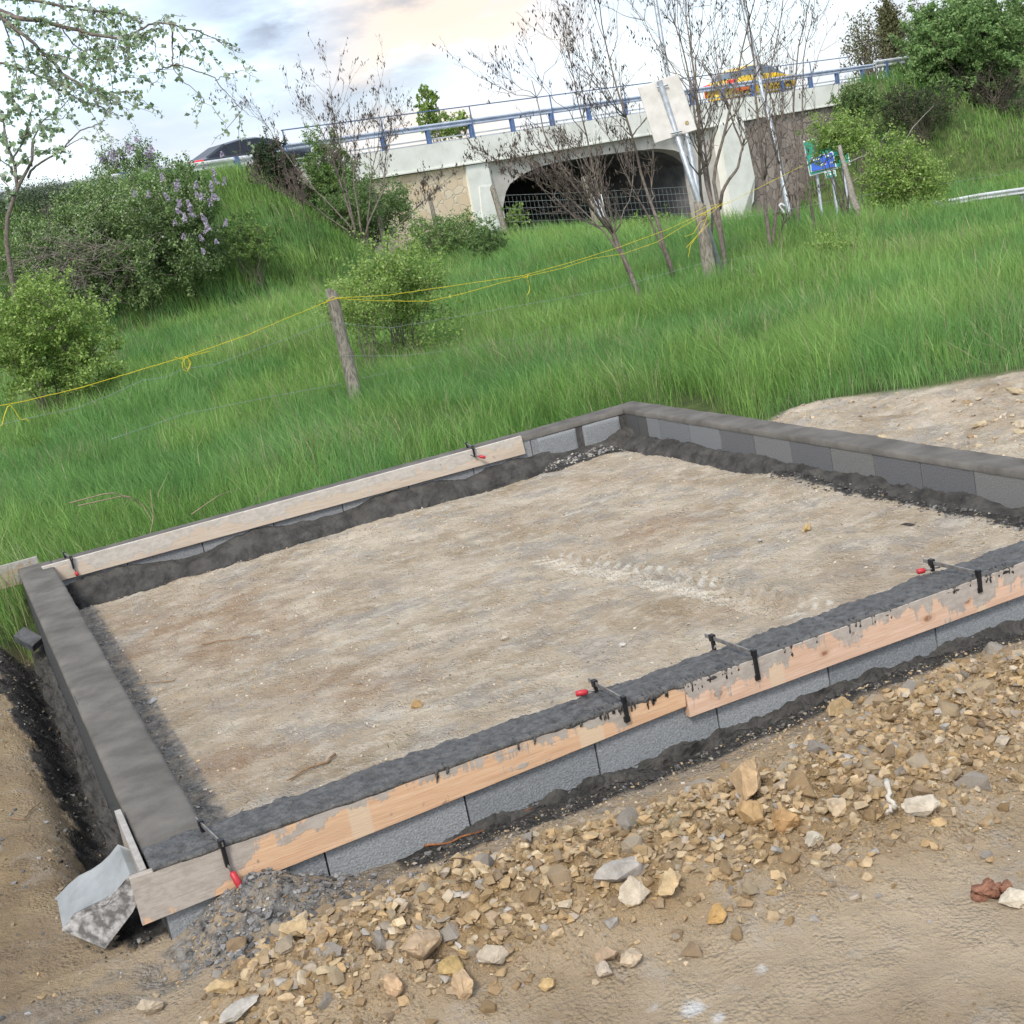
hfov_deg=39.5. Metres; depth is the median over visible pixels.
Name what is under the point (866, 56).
thin tree
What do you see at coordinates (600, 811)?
rubble stone
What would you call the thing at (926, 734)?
rubble stone
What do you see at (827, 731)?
rubble stone
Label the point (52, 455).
dry stalks
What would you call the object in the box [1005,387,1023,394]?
clod
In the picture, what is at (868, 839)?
rubble stone
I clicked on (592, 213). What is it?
fence post
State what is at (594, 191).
bare tree
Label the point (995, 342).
dry stalks
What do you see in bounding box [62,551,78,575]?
screw clamp
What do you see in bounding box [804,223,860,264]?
leafy shrub
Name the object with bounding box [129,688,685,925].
formwork plank
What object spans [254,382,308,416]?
dry stalks
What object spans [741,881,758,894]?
rubble stone
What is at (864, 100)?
embankment shrub
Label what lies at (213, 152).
dark car
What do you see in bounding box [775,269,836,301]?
dry stalks
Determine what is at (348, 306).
hawthorn bush
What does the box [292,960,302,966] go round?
rubble stone
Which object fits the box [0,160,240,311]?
hawthorn
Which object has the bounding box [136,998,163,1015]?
stone
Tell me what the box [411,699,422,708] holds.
stone
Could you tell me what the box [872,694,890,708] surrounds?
rubble stone
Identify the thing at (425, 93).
poplar
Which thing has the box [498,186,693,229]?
fence
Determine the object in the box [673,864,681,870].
rubble stone
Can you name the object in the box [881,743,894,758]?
rubble stone
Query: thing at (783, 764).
rubble stone
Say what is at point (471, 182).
bridge
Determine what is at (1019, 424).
clod
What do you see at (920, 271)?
grass
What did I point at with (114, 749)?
block foundation
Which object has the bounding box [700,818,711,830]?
rubble stone
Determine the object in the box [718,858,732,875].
rubble stone
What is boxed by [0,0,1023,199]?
sky
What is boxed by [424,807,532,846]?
rusty rod
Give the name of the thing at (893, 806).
root
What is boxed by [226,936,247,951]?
rubble stone
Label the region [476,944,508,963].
stone
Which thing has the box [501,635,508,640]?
stone
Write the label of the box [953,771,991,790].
rubble stone
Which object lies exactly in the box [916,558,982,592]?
screw clamp
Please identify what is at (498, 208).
fence post
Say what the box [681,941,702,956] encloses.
rubble stone
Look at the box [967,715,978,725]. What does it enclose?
rubble stone
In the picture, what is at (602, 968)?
stone
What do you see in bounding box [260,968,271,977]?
rubble stone
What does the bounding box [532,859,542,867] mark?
rubble stone
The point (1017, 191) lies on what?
slip road barrier
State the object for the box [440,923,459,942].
rubble stone
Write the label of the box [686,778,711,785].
rubble stone
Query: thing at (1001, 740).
stone
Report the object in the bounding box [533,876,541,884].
rubble stone
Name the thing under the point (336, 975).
rubble stone
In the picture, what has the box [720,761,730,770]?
rubble stone
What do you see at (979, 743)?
rubble stone
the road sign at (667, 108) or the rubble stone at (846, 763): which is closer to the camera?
the rubble stone at (846, 763)
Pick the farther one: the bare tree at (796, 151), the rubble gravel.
the bare tree at (796, 151)
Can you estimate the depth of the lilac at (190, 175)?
37.93 m
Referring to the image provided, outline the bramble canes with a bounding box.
[69,483,270,532]
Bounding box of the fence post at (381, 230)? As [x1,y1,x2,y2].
[371,193,387,247]
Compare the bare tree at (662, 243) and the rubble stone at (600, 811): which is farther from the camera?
the bare tree at (662, 243)
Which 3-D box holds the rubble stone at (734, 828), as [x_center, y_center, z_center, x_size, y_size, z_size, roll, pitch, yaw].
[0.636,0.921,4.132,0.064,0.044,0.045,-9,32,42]
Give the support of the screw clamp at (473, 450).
attached to the block foundation
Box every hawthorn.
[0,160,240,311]
[0,173,104,228]
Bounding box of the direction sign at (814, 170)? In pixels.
[803,139,850,214]
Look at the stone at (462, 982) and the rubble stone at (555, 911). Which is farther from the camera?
the rubble stone at (555, 911)
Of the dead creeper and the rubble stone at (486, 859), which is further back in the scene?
the dead creeper
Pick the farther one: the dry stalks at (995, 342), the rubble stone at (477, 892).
the dry stalks at (995, 342)
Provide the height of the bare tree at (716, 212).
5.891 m
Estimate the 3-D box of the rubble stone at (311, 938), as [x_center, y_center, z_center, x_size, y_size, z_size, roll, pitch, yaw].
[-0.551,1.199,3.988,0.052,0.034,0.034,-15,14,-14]
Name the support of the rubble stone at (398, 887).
on the rubble gravel
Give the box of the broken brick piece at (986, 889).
[970,877,1012,902]
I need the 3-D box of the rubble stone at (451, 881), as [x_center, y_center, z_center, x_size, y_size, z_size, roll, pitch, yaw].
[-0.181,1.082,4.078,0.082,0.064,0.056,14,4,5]
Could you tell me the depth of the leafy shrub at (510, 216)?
45.85 m
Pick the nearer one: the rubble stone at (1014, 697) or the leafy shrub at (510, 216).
the rubble stone at (1014, 697)
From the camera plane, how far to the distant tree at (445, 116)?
87.56 m
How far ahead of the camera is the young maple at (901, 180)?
26.62 m
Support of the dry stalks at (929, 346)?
on the ground at (900, 975)
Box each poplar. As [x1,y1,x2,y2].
[0,0,261,154]
[0,88,107,393]
[414,84,439,141]
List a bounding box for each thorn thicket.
[866,77,963,145]
[945,58,1023,117]
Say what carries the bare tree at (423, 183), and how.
on the ground at (900, 975)
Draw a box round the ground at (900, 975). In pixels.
[0,69,1023,1023]
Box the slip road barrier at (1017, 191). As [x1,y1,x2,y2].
[933,187,1023,205]
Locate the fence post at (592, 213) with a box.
[581,176,598,223]
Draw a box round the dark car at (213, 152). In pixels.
[185,137,312,176]
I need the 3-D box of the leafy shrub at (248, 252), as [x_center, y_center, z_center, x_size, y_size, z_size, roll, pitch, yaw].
[-7.060,-7.001,38.630,1.796,2.398,1.817,-16,14,-20]
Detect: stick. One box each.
[10,802,40,819]
[135,678,176,685]
[202,636,252,644]
[287,753,335,780]
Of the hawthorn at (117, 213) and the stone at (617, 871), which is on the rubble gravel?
the stone at (617, 871)
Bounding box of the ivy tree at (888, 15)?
[873,0,906,75]
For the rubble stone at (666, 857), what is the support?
on the ground at (900, 975)
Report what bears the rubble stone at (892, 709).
on the rubble gravel
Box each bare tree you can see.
[207,29,470,238]
[432,0,641,296]
[556,0,675,280]
[599,0,806,268]
[617,0,750,234]
[717,0,829,247]
[736,0,850,229]
[838,111,927,216]
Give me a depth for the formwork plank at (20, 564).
9.23 m
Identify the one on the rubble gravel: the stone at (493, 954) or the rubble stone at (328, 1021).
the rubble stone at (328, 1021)
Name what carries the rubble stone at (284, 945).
on the rubble gravel
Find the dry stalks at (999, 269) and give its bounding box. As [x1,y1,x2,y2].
[955,240,1022,299]
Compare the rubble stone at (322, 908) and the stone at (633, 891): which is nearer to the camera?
the stone at (633, 891)
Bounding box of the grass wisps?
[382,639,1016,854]
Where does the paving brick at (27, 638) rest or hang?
on the ground at (900, 975)
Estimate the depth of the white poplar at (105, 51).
12.44 m
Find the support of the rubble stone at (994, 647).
on the ground at (900, 975)
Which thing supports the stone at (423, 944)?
on the ground at (900, 975)
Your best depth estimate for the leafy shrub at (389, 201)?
43.95 m
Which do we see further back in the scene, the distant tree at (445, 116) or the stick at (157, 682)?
the distant tree at (445, 116)
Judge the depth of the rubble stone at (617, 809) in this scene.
4.53 m
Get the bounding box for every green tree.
[886,0,1023,105]
[999,0,1023,54]
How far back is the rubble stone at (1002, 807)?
4.17 m
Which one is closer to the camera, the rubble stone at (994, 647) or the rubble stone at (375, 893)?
the rubble stone at (375, 893)
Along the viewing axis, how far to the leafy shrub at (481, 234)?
37.80 m
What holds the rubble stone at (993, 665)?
on the rubble gravel
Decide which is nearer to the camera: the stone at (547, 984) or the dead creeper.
the stone at (547, 984)
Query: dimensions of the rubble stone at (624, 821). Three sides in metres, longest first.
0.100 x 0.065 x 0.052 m
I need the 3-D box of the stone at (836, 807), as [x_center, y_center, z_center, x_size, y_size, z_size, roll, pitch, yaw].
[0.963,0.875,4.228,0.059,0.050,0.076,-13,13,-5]
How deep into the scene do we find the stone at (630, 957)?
3.78 m
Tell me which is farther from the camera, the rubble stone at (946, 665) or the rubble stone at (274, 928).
the rubble stone at (946, 665)
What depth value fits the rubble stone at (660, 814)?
4.27 m
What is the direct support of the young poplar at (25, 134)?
on the ground at (900, 975)
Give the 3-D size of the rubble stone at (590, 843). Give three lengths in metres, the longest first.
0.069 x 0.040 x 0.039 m
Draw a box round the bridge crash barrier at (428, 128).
[281,64,874,162]
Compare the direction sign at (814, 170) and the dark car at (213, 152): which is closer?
the direction sign at (814, 170)
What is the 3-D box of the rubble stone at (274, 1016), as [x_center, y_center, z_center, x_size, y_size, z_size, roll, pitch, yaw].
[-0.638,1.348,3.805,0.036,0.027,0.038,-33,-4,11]
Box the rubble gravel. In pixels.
[31,634,1023,1023]
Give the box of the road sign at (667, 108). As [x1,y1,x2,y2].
[638,74,723,270]
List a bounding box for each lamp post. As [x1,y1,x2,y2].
[653,0,699,194]
[741,0,790,211]
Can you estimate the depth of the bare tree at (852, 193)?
27.16 m
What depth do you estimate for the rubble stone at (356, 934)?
3.95 m
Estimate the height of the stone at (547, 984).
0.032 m
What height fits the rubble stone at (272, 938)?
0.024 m
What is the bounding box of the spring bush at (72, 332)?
[0,259,129,417]
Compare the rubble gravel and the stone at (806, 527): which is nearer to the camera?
the rubble gravel
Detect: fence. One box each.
[0,171,1019,438]
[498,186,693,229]
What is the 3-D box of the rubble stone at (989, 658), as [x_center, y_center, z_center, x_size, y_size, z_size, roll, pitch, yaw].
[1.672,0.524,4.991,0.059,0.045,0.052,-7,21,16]
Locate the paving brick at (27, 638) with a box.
[14,627,42,651]
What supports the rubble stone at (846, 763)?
on the rubble gravel
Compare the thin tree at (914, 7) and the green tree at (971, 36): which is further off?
the thin tree at (914, 7)
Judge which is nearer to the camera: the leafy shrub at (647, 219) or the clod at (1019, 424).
the clod at (1019, 424)
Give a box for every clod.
[971,420,986,427]
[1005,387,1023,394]
[1013,429,1023,433]
[1014,419,1023,428]
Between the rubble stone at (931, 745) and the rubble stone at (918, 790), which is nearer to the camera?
the rubble stone at (918, 790)
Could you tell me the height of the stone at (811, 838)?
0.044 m
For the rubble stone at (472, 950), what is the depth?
3.87 m
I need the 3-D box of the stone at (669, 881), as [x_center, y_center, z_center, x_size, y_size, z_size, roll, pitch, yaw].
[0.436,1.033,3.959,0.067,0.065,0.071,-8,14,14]
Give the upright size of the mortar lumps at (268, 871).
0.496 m
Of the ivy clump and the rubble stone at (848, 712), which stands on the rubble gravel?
the rubble stone at (848, 712)
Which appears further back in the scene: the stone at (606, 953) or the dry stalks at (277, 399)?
the dry stalks at (277, 399)
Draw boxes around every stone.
[54,845,137,948]
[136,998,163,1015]
[148,697,156,704]
[204,978,236,993]
[219,994,258,1022]
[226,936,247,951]
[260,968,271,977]
[267,1010,278,1022]
[269,921,281,935]
[269,936,274,942]
[275,932,293,954]
[279,917,308,937]
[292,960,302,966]
[301,978,314,992]
[306,935,314,943]
[315,903,332,917]
[318,992,332,1009]
[321,1018,334,1023]
[322,942,341,957]
[325,965,344,984]
[330,912,341,925]
[335,897,353,905]
[348,895,361,904]
[352,928,360,939]
[370,889,382,899]
[372,930,385,950]
[383,973,402,997]
[386,908,396,919]
[395,883,407,894]
[401,929,441,960]
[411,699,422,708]
[413,881,434,897]
[424,863,439,872]
[436,879,457,884]
[438,955,463,976]
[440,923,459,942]
[451,968,472,999]
[465,945,480,957]
[470,889,480,895]
[471,853,494,867]
[476,923,483,929]
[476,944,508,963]
[480,999,496,1013]
[496,919,505,926]
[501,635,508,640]
[505,862,516,869]
[521,831,532,843]
[523,888,540,905]
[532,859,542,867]
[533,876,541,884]
[538,977,555,991]
[544,909,559,914]
[547,863,572,891]
[553,848,564,863]
[580,840,595,846]
[592,807,607,814]
[594,856,643,882]
[594,946,617,962]
[595,960,611,977]
[613,807,626,813]
[616,805,637,829]
[618,875,650,907]
[620,948,641,967]
[621,833,642,854]
[649,798,658,802]
[657,812,666,818]
[658,868,680,895]
[662,853,674,860]
[667,815,682,828]
[671,929,682,935]
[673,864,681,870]
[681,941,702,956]
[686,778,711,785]
[692,783,698,788]
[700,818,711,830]
[707,903,726,923]
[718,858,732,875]
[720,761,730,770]
[721,824,741,833]
[728,757,760,800]
[728,885,733,894]
[731,925,741,941]
[735,799,763,826]
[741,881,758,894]
[771,809,802,833]
[776,761,791,770]
[781,848,801,864]
[782,750,797,760]
[787,769,815,797]
[802,523,810,531]
[803,831,822,846]
[806,766,818,774]
[807,739,830,753]
[819,862,831,868]
[824,727,830,735]
[826,696,852,716]
[826,797,846,816]
[832,783,847,794]
[842,760,851,767]
[843,708,858,715]
[854,784,867,790]
[857,745,872,755]
[861,758,880,772]
[862,694,878,705]
[862,808,877,822]
[864,832,873,841]
[869,779,894,786]
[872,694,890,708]
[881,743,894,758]
[886,705,900,719]
[894,766,902,775]
[899,679,916,697]
[901,794,939,816]
[906,753,931,768]
[911,784,934,796]
[916,722,923,730]
[918,731,930,737]
[928,743,934,749]
[937,699,959,718]
[943,661,959,672]
[944,674,961,683]
[952,658,960,663]
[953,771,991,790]
[958,725,973,735]
[960,670,969,678]
[965,679,995,699]
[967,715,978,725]
[974,740,985,747]
[979,850,993,858]
[980,654,994,662]
[983,641,1004,653]
[984,715,999,719]
[987,663,1000,669]
[995,735,1009,746]
[997,802,1009,811]
[998,646,1014,653]
[998,887,1023,908]
[1009,693,1018,702]
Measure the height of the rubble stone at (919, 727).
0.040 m
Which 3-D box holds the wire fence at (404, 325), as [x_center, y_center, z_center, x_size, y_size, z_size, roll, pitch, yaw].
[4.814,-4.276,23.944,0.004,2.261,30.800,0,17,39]
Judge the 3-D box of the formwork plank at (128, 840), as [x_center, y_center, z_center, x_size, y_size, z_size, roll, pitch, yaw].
[-1.226,1.139,4.650,0.022,0.167,0.560,-16,14,-20]
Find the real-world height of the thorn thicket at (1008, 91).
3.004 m
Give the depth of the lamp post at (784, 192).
39.94 m
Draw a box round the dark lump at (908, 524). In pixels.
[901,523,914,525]
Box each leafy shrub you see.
[215,208,284,292]
[295,121,382,229]
[303,167,422,251]
[393,205,496,256]
[465,218,508,258]
[501,202,530,231]
[558,204,684,236]
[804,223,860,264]
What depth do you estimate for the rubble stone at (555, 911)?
3.93 m
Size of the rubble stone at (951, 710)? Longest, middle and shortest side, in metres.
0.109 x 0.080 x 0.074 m
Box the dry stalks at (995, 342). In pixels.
[946,320,1023,362]
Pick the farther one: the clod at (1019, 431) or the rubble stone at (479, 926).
the clod at (1019, 431)
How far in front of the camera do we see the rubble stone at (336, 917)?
4.10 m
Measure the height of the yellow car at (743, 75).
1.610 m
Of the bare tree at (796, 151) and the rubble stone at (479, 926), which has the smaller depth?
the rubble stone at (479, 926)
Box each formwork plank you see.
[0,556,37,589]
[41,436,525,579]
[114,809,146,872]
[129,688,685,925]
[684,562,1023,716]
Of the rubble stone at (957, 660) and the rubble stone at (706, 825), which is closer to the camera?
the rubble stone at (706, 825)
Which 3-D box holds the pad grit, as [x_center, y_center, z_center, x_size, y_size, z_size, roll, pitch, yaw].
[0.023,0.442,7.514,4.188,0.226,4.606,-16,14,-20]
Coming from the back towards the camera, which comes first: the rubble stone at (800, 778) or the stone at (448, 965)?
the rubble stone at (800, 778)
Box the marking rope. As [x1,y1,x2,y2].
[0,165,802,425]
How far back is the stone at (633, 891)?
3.93 m
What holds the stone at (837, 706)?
on the ground at (900, 975)
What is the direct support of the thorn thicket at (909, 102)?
on the ground at (900, 975)
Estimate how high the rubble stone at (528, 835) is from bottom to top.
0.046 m
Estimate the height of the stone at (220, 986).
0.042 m
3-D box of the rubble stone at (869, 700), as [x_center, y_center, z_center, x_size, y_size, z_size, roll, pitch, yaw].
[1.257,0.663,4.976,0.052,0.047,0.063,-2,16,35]
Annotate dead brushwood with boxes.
[0,199,161,308]
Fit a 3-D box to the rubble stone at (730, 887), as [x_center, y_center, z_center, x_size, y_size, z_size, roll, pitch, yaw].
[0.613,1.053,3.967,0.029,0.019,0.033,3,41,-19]
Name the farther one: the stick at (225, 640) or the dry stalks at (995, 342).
the dry stalks at (995, 342)
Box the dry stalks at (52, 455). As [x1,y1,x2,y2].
[35,434,80,466]
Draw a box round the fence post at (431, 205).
[427,194,438,233]
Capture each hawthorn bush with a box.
[306,260,413,371]
[312,207,475,369]
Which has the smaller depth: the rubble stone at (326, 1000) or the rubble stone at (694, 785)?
the rubble stone at (326, 1000)
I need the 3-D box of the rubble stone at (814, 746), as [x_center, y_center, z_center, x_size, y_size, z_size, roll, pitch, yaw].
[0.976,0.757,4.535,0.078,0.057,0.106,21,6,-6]
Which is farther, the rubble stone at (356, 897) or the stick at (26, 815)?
the stick at (26, 815)
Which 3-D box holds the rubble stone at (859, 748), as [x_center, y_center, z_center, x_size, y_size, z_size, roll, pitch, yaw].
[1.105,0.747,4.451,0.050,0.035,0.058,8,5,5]
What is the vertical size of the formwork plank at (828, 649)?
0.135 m
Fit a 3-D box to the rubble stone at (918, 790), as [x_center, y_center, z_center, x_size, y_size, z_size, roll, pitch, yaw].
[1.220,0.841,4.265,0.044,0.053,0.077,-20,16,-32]
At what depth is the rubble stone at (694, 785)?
4.47 m
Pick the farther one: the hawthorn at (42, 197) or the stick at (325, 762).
the hawthorn at (42, 197)
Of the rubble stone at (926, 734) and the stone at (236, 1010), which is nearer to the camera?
the stone at (236, 1010)
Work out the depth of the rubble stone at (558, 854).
4.05 m
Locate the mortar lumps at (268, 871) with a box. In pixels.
[0,445,1023,974]
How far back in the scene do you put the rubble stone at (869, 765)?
4.34 m
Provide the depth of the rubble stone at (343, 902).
4.30 m
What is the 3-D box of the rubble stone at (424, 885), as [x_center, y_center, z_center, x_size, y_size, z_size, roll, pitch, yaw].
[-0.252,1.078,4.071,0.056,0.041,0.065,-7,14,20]
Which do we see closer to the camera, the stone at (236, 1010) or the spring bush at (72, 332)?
the stone at (236, 1010)
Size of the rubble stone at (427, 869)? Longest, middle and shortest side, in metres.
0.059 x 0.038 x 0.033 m
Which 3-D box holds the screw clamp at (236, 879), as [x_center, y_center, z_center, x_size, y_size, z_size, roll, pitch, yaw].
[-0.935,1.078,4.505,0.032,0.166,0.309,-19,15,-30]
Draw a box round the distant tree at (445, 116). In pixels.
[424,109,470,141]
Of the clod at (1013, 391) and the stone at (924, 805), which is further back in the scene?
the clod at (1013, 391)
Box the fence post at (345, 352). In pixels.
[325,288,361,409]
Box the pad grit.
[81,452,1022,825]
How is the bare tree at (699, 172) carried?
on the ground at (900, 975)
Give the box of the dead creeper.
[275,154,305,210]
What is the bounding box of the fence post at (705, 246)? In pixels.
[693,200,716,282]
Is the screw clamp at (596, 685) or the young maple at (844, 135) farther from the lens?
the young maple at (844, 135)
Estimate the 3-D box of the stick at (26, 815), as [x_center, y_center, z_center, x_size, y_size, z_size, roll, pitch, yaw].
[-2.002,1.232,5.849,0.074,0.042,0.244,-12,13,-3]
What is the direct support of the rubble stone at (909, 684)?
on the rubble gravel
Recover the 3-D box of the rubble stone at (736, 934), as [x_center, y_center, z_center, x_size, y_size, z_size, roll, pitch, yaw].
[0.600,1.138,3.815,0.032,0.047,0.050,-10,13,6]
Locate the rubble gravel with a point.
(645, 854)
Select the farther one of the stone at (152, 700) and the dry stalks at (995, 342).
the dry stalks at (995, 342)
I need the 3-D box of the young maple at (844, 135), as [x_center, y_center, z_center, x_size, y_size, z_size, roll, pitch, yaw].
[6.662,-6.895,28.622,1.538,2.770,1.764,-16,14,-20]
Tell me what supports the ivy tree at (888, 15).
on the ground at (900, 975)
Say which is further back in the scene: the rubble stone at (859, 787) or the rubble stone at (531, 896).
the rubble stone at (859, 787)
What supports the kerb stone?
on the ground at (900, 975)
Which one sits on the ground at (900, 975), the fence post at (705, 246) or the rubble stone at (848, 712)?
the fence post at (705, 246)
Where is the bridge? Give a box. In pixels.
[295,81,860,256]
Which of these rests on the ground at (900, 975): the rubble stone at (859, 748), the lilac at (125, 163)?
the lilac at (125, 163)
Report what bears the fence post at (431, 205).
on the ground at (900, 975)
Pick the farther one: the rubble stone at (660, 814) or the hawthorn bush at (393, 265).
the hawthorn bush at (393, 265)
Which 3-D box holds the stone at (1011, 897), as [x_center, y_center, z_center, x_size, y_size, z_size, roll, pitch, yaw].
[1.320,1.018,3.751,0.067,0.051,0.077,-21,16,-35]
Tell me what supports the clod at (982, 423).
on the ground at (900, 975)
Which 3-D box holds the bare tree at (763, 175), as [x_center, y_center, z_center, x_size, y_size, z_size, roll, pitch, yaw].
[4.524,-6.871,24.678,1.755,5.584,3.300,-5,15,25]
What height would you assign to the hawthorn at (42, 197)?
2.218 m
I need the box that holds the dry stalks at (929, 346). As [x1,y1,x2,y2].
[902,332,966,366]
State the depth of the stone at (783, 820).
4.13 m
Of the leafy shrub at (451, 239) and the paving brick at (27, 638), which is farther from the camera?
the leafy shrub at (451, 239)
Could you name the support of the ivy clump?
on the ground at (900, 975)
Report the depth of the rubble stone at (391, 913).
3.98 m
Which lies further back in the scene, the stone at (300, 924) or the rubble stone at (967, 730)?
the rubble stone at (967, 730)
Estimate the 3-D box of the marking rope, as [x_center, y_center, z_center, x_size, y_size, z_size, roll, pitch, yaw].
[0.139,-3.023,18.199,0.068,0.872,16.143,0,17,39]
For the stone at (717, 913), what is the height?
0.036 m
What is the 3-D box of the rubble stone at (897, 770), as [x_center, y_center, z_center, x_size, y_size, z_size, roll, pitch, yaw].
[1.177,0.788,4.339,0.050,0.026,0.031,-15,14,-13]
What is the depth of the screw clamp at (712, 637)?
5.15 m
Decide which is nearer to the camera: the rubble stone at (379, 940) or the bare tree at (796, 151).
the rubble stone at (379, 940)
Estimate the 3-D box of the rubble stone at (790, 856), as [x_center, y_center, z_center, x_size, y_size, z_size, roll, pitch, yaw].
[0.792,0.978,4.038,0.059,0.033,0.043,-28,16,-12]
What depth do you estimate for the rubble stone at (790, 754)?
4.66 m
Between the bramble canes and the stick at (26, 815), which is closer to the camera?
the stick at (26, 815)
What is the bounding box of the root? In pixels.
[883,778,897,813]
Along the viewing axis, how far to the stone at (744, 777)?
4.24 m
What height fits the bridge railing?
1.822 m
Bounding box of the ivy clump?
[245,126,308,209]
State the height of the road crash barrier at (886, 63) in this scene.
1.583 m
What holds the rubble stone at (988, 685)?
on the rubble gravel
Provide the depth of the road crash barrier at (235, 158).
44.68 m
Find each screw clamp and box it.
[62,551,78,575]
[195,817,241,887]
[465,442,485,458]
[575,678,630,722]
[704,633,760,680]
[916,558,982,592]
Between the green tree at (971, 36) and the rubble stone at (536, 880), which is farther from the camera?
the green tree at (971, 36)
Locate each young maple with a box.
[796,98,879,217]
[846,118,966,214]
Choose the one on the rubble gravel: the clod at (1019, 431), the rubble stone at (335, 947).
the rubble stone at (335, 947)
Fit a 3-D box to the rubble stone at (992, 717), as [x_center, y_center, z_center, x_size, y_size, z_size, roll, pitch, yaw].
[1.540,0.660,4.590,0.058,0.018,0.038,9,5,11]
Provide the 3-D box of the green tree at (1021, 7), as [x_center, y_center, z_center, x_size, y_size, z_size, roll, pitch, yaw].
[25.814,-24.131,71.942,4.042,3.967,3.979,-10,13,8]
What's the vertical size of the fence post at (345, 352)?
1.662 m
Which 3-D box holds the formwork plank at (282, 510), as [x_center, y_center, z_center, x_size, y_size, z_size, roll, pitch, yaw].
[-1.446,-0.036,9.651,3.396,0.141,0.024,-16,14,-20]
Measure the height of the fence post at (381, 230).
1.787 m
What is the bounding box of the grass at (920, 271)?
[0,67,1023,665]
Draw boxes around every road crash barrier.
[0,150,279,199]
[875,56,908,75]
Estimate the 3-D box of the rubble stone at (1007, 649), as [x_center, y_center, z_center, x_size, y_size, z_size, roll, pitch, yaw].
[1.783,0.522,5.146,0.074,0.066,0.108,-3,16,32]
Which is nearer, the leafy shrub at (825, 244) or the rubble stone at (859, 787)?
the rubble stone at (859, 787)
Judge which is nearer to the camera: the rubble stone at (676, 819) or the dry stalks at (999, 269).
the rubble stone at (676, 819)
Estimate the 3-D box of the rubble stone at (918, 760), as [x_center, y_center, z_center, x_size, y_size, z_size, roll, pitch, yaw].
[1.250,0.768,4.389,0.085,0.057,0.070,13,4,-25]
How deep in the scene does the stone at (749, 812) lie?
4.15 m
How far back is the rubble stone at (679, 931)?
3.86 m
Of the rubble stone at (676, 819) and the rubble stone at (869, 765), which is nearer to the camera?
the rubble stone at (676, 819)
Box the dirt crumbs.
[0,372,1023,1020]
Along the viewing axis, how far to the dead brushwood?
34.93 m
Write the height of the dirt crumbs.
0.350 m
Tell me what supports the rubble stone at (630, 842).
on the rubble gravel
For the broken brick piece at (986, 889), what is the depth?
3.80 m
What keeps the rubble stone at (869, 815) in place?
on the rubble gravel
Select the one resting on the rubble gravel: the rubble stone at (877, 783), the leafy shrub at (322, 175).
the rubble stone at (877, 783)
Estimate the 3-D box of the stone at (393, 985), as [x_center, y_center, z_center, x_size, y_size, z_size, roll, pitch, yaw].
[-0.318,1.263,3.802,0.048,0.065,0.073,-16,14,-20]
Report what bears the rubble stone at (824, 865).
on the rubble gravel
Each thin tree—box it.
[839,2,899,81]
[884,0,938,57]
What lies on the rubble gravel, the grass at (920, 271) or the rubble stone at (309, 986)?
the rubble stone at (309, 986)
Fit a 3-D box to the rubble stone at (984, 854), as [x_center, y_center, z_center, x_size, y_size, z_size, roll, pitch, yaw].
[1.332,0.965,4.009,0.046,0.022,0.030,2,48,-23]
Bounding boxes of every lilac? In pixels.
[85,124,168,186]
[108,136,228,282]
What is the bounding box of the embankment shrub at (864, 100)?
[825,77,892,189]
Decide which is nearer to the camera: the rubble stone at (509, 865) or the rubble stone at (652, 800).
the rubble stone at (509, 865)
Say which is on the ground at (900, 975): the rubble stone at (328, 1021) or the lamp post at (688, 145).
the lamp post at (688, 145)
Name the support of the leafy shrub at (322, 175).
on the ground at (900, 975)
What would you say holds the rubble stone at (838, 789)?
on the rubble gravel
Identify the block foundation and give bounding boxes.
[18,401,1023,939]
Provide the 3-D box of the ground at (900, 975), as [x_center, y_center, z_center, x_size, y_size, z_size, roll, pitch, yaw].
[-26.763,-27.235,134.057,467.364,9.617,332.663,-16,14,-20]
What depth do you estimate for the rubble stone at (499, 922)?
3.91 m
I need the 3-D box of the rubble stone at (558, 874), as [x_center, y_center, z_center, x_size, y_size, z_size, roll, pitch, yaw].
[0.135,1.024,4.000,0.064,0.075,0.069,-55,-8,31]
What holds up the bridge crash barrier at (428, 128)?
on the bridge
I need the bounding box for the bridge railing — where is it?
[281,57,847,151]
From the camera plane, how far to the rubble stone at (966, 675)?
4.89 m
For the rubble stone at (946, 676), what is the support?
on the rubble gravel
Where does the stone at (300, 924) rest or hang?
on the rubble gravel
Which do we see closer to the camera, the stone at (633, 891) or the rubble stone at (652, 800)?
the stone at (633, 891)
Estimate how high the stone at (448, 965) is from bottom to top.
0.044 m
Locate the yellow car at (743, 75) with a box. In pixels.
[703,64,796,101]
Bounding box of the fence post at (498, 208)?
[490,185,507,235]
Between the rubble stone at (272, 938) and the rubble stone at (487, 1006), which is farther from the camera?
the rubble stone at (272, 938)
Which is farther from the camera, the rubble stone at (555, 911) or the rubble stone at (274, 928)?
the rubble stone at (274, 928)

